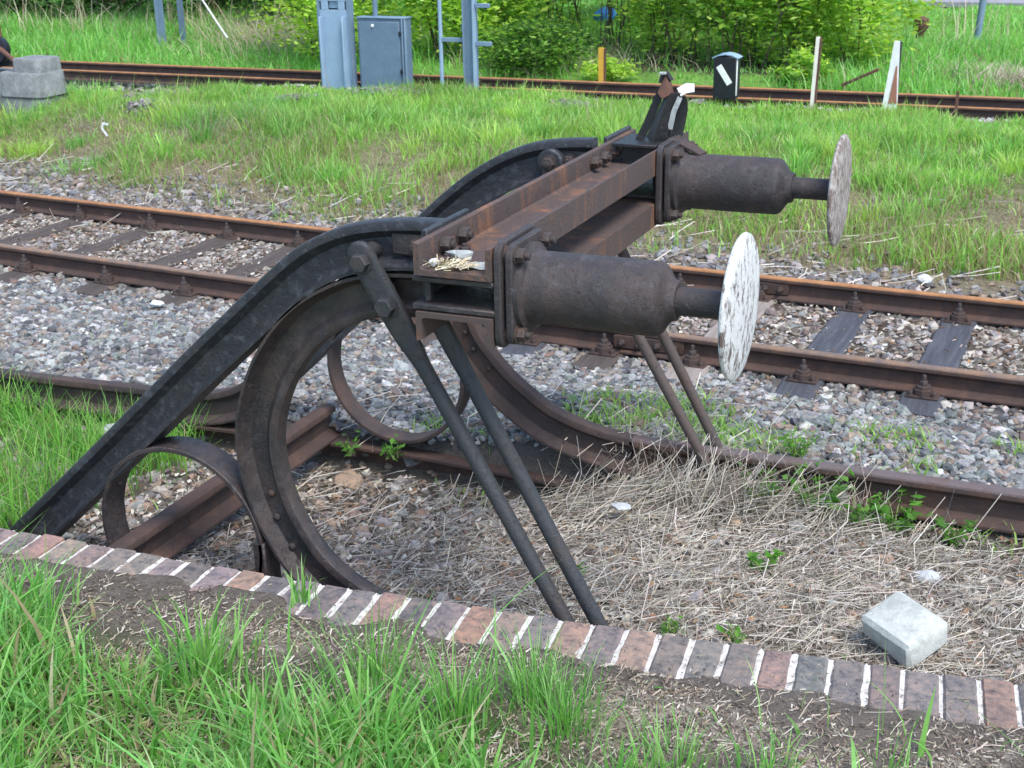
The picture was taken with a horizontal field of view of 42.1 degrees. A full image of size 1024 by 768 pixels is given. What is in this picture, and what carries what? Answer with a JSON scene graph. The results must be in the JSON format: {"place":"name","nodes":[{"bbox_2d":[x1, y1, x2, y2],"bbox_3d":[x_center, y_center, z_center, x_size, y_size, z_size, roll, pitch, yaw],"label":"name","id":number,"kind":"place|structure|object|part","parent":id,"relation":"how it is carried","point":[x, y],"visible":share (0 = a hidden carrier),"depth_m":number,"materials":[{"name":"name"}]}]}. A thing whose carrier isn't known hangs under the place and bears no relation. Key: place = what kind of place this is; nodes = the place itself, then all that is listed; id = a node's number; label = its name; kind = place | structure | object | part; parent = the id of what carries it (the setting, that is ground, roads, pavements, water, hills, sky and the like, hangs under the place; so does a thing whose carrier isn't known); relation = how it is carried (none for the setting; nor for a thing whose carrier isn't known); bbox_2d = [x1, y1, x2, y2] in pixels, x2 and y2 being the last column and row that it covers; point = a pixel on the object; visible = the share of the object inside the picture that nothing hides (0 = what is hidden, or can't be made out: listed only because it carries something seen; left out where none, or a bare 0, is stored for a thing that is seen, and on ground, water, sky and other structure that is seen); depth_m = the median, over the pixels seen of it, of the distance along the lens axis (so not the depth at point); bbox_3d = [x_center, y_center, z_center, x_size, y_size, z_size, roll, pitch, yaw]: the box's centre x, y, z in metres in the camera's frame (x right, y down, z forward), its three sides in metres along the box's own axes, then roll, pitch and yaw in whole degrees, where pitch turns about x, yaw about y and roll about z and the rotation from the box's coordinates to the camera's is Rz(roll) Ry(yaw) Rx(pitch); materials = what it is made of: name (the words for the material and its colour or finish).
{"place":"outdoors","nodes":[
{"label":"outdoors","id":0,"kind":"place"},
{"bbox_2d":[0,0,1023,767],"bbox_3d":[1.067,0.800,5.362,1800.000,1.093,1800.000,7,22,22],"label":"ground","id":1,"kind":"structure","parent":0,"point":[540,460],"depth_m":5.29,"materials":[{"name":"brown soil"}]},
{"bbox_2d":[0,68,12,108],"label":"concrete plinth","id":2,"kind":"structure","parent":1,"relation":"on","point":[1,70],"depth_m":16.53,"materials":[{"name":"grey concrete"}]},
{"bbox_2d":[0,198,35,222],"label":"sleeper","id":3,"kind":"object","parent":1,"relation":"on","point":[19,209],"visible":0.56,"depth_m":12.44,"materials":[{"name":"wood"}]},
{"bbox_2d":[0,55,67,114],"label":"concrete foundation","id":4,"kind":"object","parent":1,"relation":"on","point":[25,80],"visible":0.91,"depth_m":16.15,"materials":[{"name":"grey concrete"}]},
{"bbox_2d":[0,27,14,66],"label":"point lever","id":5,"kind":"object","parent":4,"relation":"on","point":[6,56],"visible":1,"depth_m":16.31,"materials":[{"name":"black paint"}]},
{"bbox_2d":[0,0,82,13],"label":"bush","id":6,"kind":"object","parent":1,"relation":"on","point":[7,3],"visible":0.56,"depth_m":28.14,"materials":[{"name":"green plant"}]},
{"bbox_2d":[0,205,96,244],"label":"sleeper","id":7,"kind":"object","parent":1,"relation":"on","point":[79,215],"visible":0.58,"depth_m":11.84,"materials":[{"name":"wood"}]},
{"bbox_2d":[0,214,166,282],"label":"sleeper","id":8,"kind":"object","parent":1,"relation":"on","point":[24,268],"visible":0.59,"depth_m":11.21,"materials":[{"name":"wood"}]},
{"bbox_2d":[19,0,188,17],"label":"bush","id":9,"kind":"object","parent":1,"relation":"on","point":[87,4],"visible":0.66,"depth_m":27.17,"materials":[{"name":"green plant"}]},
{"bbox_2d":[101,122,107,135],"bbox_3d":[-4.467,-2.792,14.616,0.103,0.158,0.006,7,22,22],"label":"plastic strip","id":10,"kind":"object","parent":1,"relation":"on","point":[102,129],"visible":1,"depth_m":14.62,"materials":[{"name":"white paint"}]},
{"bbox_2d":[102,423,114,435],"bbox_3d":[-2.102,0.253,7.068,0.150,0.102,0.122,-14,24,-31],"label":"stone","id":11,"kind":"object","parent":1,"relation":"on","point":[108,425],"visible":0.18,"depth_m":7.02,"materials":[{"name":"grey stone"}]},
{"bbox_2d":[71,223,244,296],"bbox_3d":[-2.686,-1.069,10.945,0.245,0.270,2.420,9,22,24],"label":"sleeper","id":12,"kind":"object","parent":1,"relation":"on","point":[100,283],"visible":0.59,"depth_m":10.80,"materials":[{"name":"wood"}]},
{"bbox_2d":[153,0,186,45],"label":"lattice mast","id":13,"kind":"object","parent":1,"relation":"on","point":[159,15],"depth_m":22.91,"materials":[{"name":"grey metal"}]},
{"bbox_2d":[123,0,289,22],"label":"bush","id":14,"kind":"object","parent":1,"relation":"on","point":[221,2],"visible":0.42,"depth_m":25.22,"materials":[{"name":"green plant"}]},
{"bbox_2d":[158,231,304,306],"bbox_3d":[-2.018,-0.961,10.620,0.245,0.270,2.420,8,22,24],"label":"sleeper","id":15,"kind":"object","parent":1,"relation":"on","point":[183,292],"visible":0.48,"depth_m":10.44,"materials":[{"name":"wood"}]},
{"bbox_2d":[214,0,396,31],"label":"bush","id":16,"kind":"object","parent":1,"relation":"on","point":[271,1],"visible":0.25,"depth_m":24.19,"materials":[{"name":"green plant"}]},
{"bbox_2d":[226,0,401,63],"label":"shrub","id":17,"kind":"object","parent":1,"relation":"on","point":[307,13],"visible":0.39,"depth_m":20.57,"materials":[{"name":"green plant"}]},
{"bbox_2d":[316,0,357,89],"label":"signal mast","id":18,"kind":"object","parent":1,"relation":"on","point":[336,35],"visible":0.71,"depth_m":17.79,"materials":[{"name":"grey metal"}]},
{"bbox_2d":[356,0,412,87],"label":"relay cabinet","id":19,"kind":"object","parent":1,"relation":"on","point":[385,48],"visible":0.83,"depth_m":17.59,"materials":[{"name":"grey metal"}]},
{"bbox_3d":[-1.732,-4.277,17.661,0.633,1.020,0.041,7,22,22],"label":"door","id":20,"kind":"part","parent":19,"relation":"part of","materials":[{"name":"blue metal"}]},
{"bbox_2d":[380,434,404,461],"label":"weed","id":21,"kind":"object","parent":1,"relation":"on","point":[389,447],"visible":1,"depth_m":6.66,"materials":[{"name":"green plant"}]},
{"bbox_2d":[0,126,851,625],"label":"buffer stop","id":22,"kind":"object","parent":1,"relation":"on","point":[556,230],"visible":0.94,"depth_m":5.21,"materials":[{"name":"metal"}]},
{"bbox_2d":[429,258,439,266],"bbox_3d":[-0.254,-0.395,4.342,0.041,0.030,0.026,7,22,22],"label":"stone","id":23,"kind":"object","parent":22,"relation":"on","point":[435,264],"visible":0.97,"depth_m":4.33,"materials":[{"name":"grey stone"}]},
{"bbox_2d":[422,255,479,271],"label":"straw tuft","id":24,"kind":"object","parent":22,"relation":"on","point":[455,264],"visible":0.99,"depth_m":4.30,"materials":[{"name":"beige plant"}]},
{"bbox_2d":[445,250,472,260],"bbox_3d":[-0.174,-0.424,4.394,0.092,0.041,0.053,-2,20,-3],"label":"stone","id":25,"kind":"object","parent":22,"relation":"on","point":[461,254],"visible":0.8,"depth_m":4.37,"materials":[{"name":"grey stone"}]},
{"bbox_2d":[467,262,484,269],"bbox_3d":[-0.101,-0.385,4.331,0.120,0.013,0.076,7,22,22],"label":"stone","id":26,"kind":"object","parent":22,"relation":"on","point":[481,266],"visible":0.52,"depth_m":4.31,"materials":[{"name":"grey stone"}]},
{"bbox_2d":[612,71,706,163],"bbox_3d":[0.677,-1.179,5.885,0.409,0.403,0.290,7,22,22],"label":"wrecked lamp bracket","id":27,"kind":"object","parent":22,"relation":"on","point":[666,120],"visible":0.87,"depth_m":5.88,"materials":[{"name":"black metal"}]},
{"bbox_2d":[422,332,436,344],"bbox_3d":[-0.136,-0.663,9.726,0.245,0.270,2.420,8,22,24],"label":"sleeper","id":28,"kind":"object","parent":1,"relation":"on","point":[428,339],"depth_m":8.75,"materials":[{"name":"wood"}]},
{"bbox_2d":[353,0,510,60],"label":"shrub","id":29,"kind":"object","parent":1,"relation":"on","point":[452,15],"visible":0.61,"depth_m":20.60,"materials":[{"name":"green plant"}]},
{"bbox_2d":[437,0,491,87],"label":"mast","id":30,"kind":"object","parent":1,"relation":"on","point":[469,31],"visible":0.81,"depth_m":17.06,"materials":[{"name":"grey metal"}]},
{"bbox_2d":[433,0,575,27],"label":"bush","id":31,"kind":"object","parent":1,"relation":"on","point":[558,7],"visible":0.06,"depth_m":24.45,"materials":[{"name":"green plant"}]},
{"bbox_2d":[442,0,575,47],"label":"shrub","id":32,"kind":"object","parent":1,"relation":"on","point":[522,6],"visible":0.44,"depth_m":20.66,"materials":[{"name":"green plant"}]},
{"bbox_2d":[0,80,1023,680],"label":"ballast stones","id":33,"kind":"object","parent":1,"relation":"on","point":[62,324],"visible":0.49,"depth_m":7.88,"materials":[{"name":"grey gravel"}]},
{"bbox_2d":[150,300,163,306],"bbox_3d":[-2.529,-0.573,9.474,0.110,0.054,0.081,7,22,22],"label":"stone","id":34,"kind":"object","parent":33,"relation":"on","point":[155,303],"visible":1,"depth_m":9.45,"materials":[{"name":"grey stone"}]},
{"bbox_2d":[335,430,361,456],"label":"weed","id":35,"kind":"object","parent":33,"relation":"on","point":[348,448],"visible":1,"depth_m":6.72,"materials":[{"name":"green plant"}]},
{"bbox_2d":[912,570,939,584],"bbox_3d":[1.637,0.764,5.259,0.113,0.057,0.082,7,22,22],"label":"stone","id":36,"kind":"object","parent":33,"relation":"on","point":[929,575],"visible":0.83,"depth_m":5.24,"materials":[{"name":"grey stone"}]},
{"bbox_2d":[0,68,1023,288],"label":"bank grass","id":37,"kind":"structure","parent":1,"relation":"on","point":[900,129],"depth_m":13.31,"materials":[{"name":"green plant"}]},
{"bbox_2d":[0,143,1023,767],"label":"dry straw","id":38,"kind":"object","parent":1,"relation":"on","point":[694,495],"visible":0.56,"depth_m":5.24,"materials":[{"name":"beige plant"}]},
{"bbox_2d":[611,502,630,510],"bbox_3d":[0.480,0.541,5.872,0.089,0.026,0.067,0,20,2],"label":"stone","id":39,"kind":"object","parent":38,"relation":"on","point":[619,506],"visible":1,"depth_m":5.86,"materials":[{"name":"grey stone"}]},
{"bbox_2d":[862,592,947,668],"bbox_3d":[1.339,0.836,4.537,0.203,0.161,0.233,-13,23,-28],"label":"concrete block","id":40,"kind":"object","parent":38,"relation":"on","point":[904,630],"depth_m":4.48,"materials":[{"name":"white concrete"}]},
{"bbox_2d":[0,512,1023,767],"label":"grass","id":41,"kind":"structure","parent":1,"relation":"on","point":[28,632],"depth_m":3.96,"materials":[{"name":"green plant"}]},
{"bbox_2d":[0,528,1023,728],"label":"brick kerb","id":42,"kind":"structure","parent":1,"relation":"on","point":[732,659],"depth_m":4.47,"materials":[{"name":"brown brick"}]},
{"bbox_2d":[284,552,327,607],"bbox_3d":[-0.726,0.695,4.745,0.204,0.183,0.133,7,22,22],"label":"grass tuft","id":43,"kind":"object","parent":42,"relation":"on","point":[305,594],"visible":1,"depth_m":4.76,"materials":[{"name":"green plant"}]},
{"bbox_2d":[0,0,1023,97],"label":"grass","id":44,"kind":"structure","parent":1,"relation":"on","point":[33,39],"depth_m":21.80,"materials":[{"name":"green plant"}]},
{"bbox_2d":[202,0,227,38],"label":"guy wire","id":45,"kind":"object","parent":44,"relation":"attached to","point":[222,30],"visible":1,"depth_m":21.59,"materials":[{"name":"grey metal"}]},
{"bbox_2d":[593,7,616,23],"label":"litter","id":46,"kind":"object","parent":44,"relation":"on","point":[603,14],"visible":0.5,"depth_m":22.57,"materials":[{"name":"blue plastic"}]},
{"bbox_2d":[841,68,878,86],"bbox_3d":[4.437,-3.908,16.971,0.464,0.250,0.030,7,22,22],"label":"rusty bar","id":47,"kind":"object","parent":44,"relation":"on","point":[860,77],"visible":1,"depth_m":16.95,"materials":[{"name":"brown metal"}]},
{"bbox_2d":[0,243,1023,406],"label":"rail","id":48,"kind":"object","parent":1,"relation":"on","point":[980,386],"visible":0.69,"depth_m":8.18,"materials":[{"name":"metal"}]},
{"bbox_2d":[0,308,1023,557],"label":"trackside grass","id":49,"kind":"structure","parent":1,"relation":"on","point":[36,432],"depth_m":6.74,"materials":[{"name":"green plant"}]},
{"bbox_2d":[0,190,1023,326],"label":"rail","id":50,"kind":"object","parent":1,"relation":"on","point":[924,303],"visible":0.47,"depth_m":9.62,"materials":[{"name":"metal"}]},
{"bbox_2d":[0,208,1023,683],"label":"leaf litter","id":51,"kind":"object","parent":1,"relation":"on","point":[764,624],"visible":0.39,"depth_m":5.85,"materials":[{"name":"plant"}]},
{"bbox_2d":[0,67,1023,120],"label":"rail","id":52,"kind":"object","parent":1,"relation":"on","point":[985,113],"visible":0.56,"depth_m":17.80,"materials":[{"name":"brown metal"}]},
{"bbox_2d":[0,0,1023,96],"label":"dry reeds","id":53,"kind":"object","parent":1,"relation":"on","point":[1002,73],"visible":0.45,"depth_m":22.33,"materials":[{"name":"plant"}]},
{"bbox_2d":[5,60,1023,108],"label":"rail","id":54,"kind":"object","parent":1,"relation":"on","point":[912,98],"visible":0.54,"depth_m":17.59,"materials":[{"name":"brown metal"}]},
{"bbox_2d":[500,332,545,356],"bbox_3d":[0.493,-0.565,9.432,0.248,0.270,2.420,8,22,24],"label":"sleeper","id":55,"kind":"object","parent":1,"relation":"on","point":[532,345],"visible":0.09,"depth_m":8.55,"materials":[{"name":"wood"}]},
{"bbox_2d":[449,10,614,74],"bbox_3d":[0.310,-4.978,19.646,2.360,0.918,2.017,13,25,34],"label":"shrub","id":56,"kind":"object","parent":1,"relation":"on","point":[533,29],"visible":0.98,"depth_m":19.36,"materials":[{"name":"green plant"}]},
{"bbox_2d":[506,0,605,30],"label":"shrub","id":57,"kind":"object","parent":1,"relation":"on","point":[568,7],"visible":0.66,"depth_m":22.33,"materials":[{"name":"green plant"}]},
{"bbox_2d":[577,562,589,574],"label":"weed","id":58,"kind":"object","parent":1,"relation":"on","point":[579,566],"visible":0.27,"depth_m":5.34,"materials":[{"name":"green plant"}]},
{"bbox_2d":[598,47,605,81],"bbox_3d":[1.231,-4.280,18.158,0.100,0.600,0.040,7,22,22],"label":"yellow post","id":59,"kind":"object","parent":1,"relation":"on","point":[601,63],"visible":0.66,"depth_m":18.11,"materials":[{"name":"paint"}]},
{"bbox_2d":[574,54,641,81],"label":"shrub","id":60,"kind":"object","parent":1,"relation":"on","point":[612,68],"visible":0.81,"depth_m":18.65,"materials":[{"name":"green plant"}]},
{"bbox_2d":[600,0,631,49],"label":"shrub","id":61,"kind":"object","parent":1,"relation":"on","point":[610,14],"visible":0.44,"depth_m":20.77,"materials":[{"name":"green plant"}]},
{"bbox_2d":[572,266,688,369],"bbox_3d":[0.979,-0.491,9.208,0.245,0.270,2.420,8,22,24],"label":"sleeper","id":62,"kind":"object","parent":1,"relation":"on","point":[603,354],"visible":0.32,"depth_m":8.35,"materials":[{"name":"grey wood"}]},
{"bbox_2d":[595,0,709,16],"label":"bush","id":63,"kind":"object","parent":1,"relation":"on","point":[666,5],"visible":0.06,"depth_m":24.50,"materials":[{"name":"green plant"}]},
{"bbox_2d":[659,614,685,634],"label":"weed","id":64,"kind":"object","parent":1,"relation":"on","point":[674,629],"visible":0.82,"depth_m":4.71,"materials":[{"name":"green plant"}]},
{"bbox_2d":[590,0,764,62],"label":"shrub","id":65,"kind":"object","parent":1,"relation":"on","point":[650,19],"visible":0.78,"depth_m":19.85,"materials":[{"name":"green plant"}]},
{"bbox_2d":[642,0,758,32],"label":"bush","id":66,"kind":"object","parent":1,"relation":"on","point":[707,15],"visible":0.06,"depth_m":22.40,"materials":[{"name":"green plant"}]},
{"bbox_2d":[664,282,777,384],"bbox_3d":[1.502,-0.411,8.969,0.248,0.270,2.420,8,22,24],"label":"sleeper","id":67,"kind":"object","parent":1,"relation":"on","point":[694,365],"visible":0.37,"depth_m":8.13,"materials":[{"name":"grey wood"}]},
{"bbox_2d":[712,52,742,105],"bbox_3d":[2.546,-3.559,15.805,0.320,0.724,0.227,7,22,22],"label":"lantern box","id":68,"kind":"object","parent":1,"relation":"on","point":[726,81],"visible":0.95,"depth_m":15.68,"materials":[{"name":"black paint"}]},
{"bbox_2d":[643,0,819,68],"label":"shrub","id":69,"kind":"object","parent":1,"relation":"on","point":[739,41],"visible":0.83,"depth_m":19.21,"materials":[{"name":"green plant"}]},
{"bbox_2d":[716,622,748,643],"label":"weed","id":70,"kind":"object","parent":1,"relation":"on","point":[736,632],"visible":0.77,"depth_m":4.64,"materials":[{"name":"green plant"}]},
{"bbox_2d":[738,462,788,506],"bbox_3d":[1.114,0.469,5.934,0.206,0.214,0.252,-1,20,1],"label":"weed","id":71,"kind":"object","parent":1,"relation":"on","point":[785,476],"visible":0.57,"depth_m":5.92,"materials":[{"name":"green plant"}]},
{"bbox_2d":[746,549,785,572],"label":"weed","id":72,"kind":"object","parent":1,"relation":"on","point":[752,556],"visible":0.88,"depth_m":5.30,"materials":[{"name":"green plant"}]},
{"bbox_2d":[707,0,866,69],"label":"shrub","id":73,"kind":"object","parent":1,"relation":"on","point":[783,4],"visible":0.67,"depth_m":18.78,"materials":[{"name":"green plant"}]},
{"bbox_2d":[759,42,846,87],"bbox_3d":[3.935,-4.263,17.961,0.972,0.669,1.058,-9,22,-21],"label":"shrub","id":74,"kind":"object","parent":1,"relation":"on","point":[801,58],"visible":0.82,"depth_m":17.79,"materials":[{"name":"green plant"}]},
{"bbox_2d":[777,422,830,457],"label":"weed","id":75,"kind":"object","parent":1,"relation":"on","point":[791,444],"visible":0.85,"depth_m":6.05,"materials":[{"name":"green plant"}]},
{"bbox_2d":[754,0,860,32],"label":"bush","id":76,"kind":"object","parent":1,"relation":"on","point":[801,16],"visible":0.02,"depth_m":21.39,"materials":[{"name":"green plant"}]},
{"bbox_2d":[810,37,822,106],"bbox_3d":[3.531,-3.572,15.476,0.097,0.901,0.040,7,22,22],"label":"white post","id":77,"kind":"object","parent":1,"relation":"on","point":[816,69],"visible":0.77,"depth_m":15.44,"materials":[{"name":"beige paint"}]},
{"bbox_2d":[789,460,854,514],"bbox_3d":[1.361,0.475,5.871,0.281,0.239,0.303,7,22,22],"label":"weed","id":78,"kind":"object","parent":1,"relation":"on","point":[834,498],"visible":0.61,"depth_m":5.82,"materials":[{"name":"green plant"}]},
{"bbox_2d":[774,284,872,398],"bbox_3d":[2.116,-0.319,8.690,0.248,0.270,2.420,8,22,24],"label":"sleeper","id":79,"kind":"object","parent":1,"relation":"on","point":[837,337],"visible":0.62,"depth_m":8.55,"materials":[{"name":"wood"}]},
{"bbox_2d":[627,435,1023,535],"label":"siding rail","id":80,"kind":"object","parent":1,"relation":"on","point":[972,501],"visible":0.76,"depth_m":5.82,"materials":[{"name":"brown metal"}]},
{"bbox_2d":[768,0,954,70],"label":"shrub","id":81,"kind":"object","parent":1,"relation":"on","point":[864,18],"visible":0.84,"depth_m":18.56,"materials":[{"name":"green plant"}]},
{"bbox_2d":[842,479,890,528],"bbox_3d":[1.527,0.554,5.760,0.197,0.189,0.267,7,22,22],"label":"weed","id":82,"kind":"object","parent":1,"relation":"on","point":[873,507],"visible":0.74,"depth_m":5.72,"materials":[{"name":"green plant"}]},
{"bbox_2d":[882,41,901,109],"bbox_3d":[4.284,-3.442,15.023,0.180,0.834,0.091,7,22,22],"label":"fouling marker","id":83,"kind":"object","parent":1,"relation":"on","point":[892,86],"visible":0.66,"depth_m":14.98,"materials":[{"name":"white paint"}]},
{"bbox_2d":[870,488,925,535],"bbox_3d":[1.661,0.567,5.724,0.238,0.190,0.230,-1,20,0],"label":"weed","id":84,"kind":"object","parent":1,"relation":"on","point":[908,514],"visible":0.88,"depth_m":5.71,"materials":[{"name":"green plant"}]},
{"bbox_2d":[913,16,928,39],"bbox_3d":[6.834,-5.902,22.272,0.260,0.492,0.260,7,22,22],"label":"stump","id":85,"kind":"object","parent":1,"relation":"on","point":[924,26],"visible":0.52,"depth_m":22.15,"materials":[{"name":"brown wood"}]},
{"bbox_2d":[916,274,931,282],"bbox_3d":[3.009,-0.769,9.713,0.111,0.068,0.077,7,22,22],"label":"stone","id":86,"kind":"object","parent":1,"relation":"on","point":[923,276],"visible":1,"depth_m":9.69,"materials":[{"name":"grey stone"}]},
{"bbox_2d":[895,303,977,417],"bbox_3d":[2.741,-0.227,8.410,0.248,0.270,2.420,8,22,23],"label":"sleeper","id":87,"kind":"object","parent":1,"relation":"on","point":[921,398],"visible":0.57,"depth_m":8.27,"materials":[{"name":"wood"}]},
{"bbox_2d":[926,511,978,547],"bbox_3d":[1.844,0.625,5.581,0.225,0.176,0.188,7,22,22],"label":"weed","id":88,"kind":"object","parent":1,"relation":"on","point":[960,532],"visible":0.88,"depth_m":5.59,"materials":[{"name":"green plant"}]},
{"bbox_2d":[954,91,959,114],"bbox_3d":[5.083,-3.111,15.242,0.030,0.475,0.040,7,22,22],"label":"stub post","id":89,"kind":"object","parent":1,"relation":"on","point":[957,99],"visible":0.55,"depth_m":15.19,"materials":[{"name":"brown metal"}]},
{"bbox_2d":[973,0,986,40],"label":"grey pole","id":90,"kind":"object","parent":1,"relation":"on","point":[981,14],"depth_m":21.26,"materials":[{"name":"grey metal"}]},
{"bbox_2d":[557,0,1023,6],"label":"road","id":91,"kind":"structure","parent":0,"point":[955,3],"depth_m":27.37,"materials":[{"name":"grey asphalt"}]}
]}

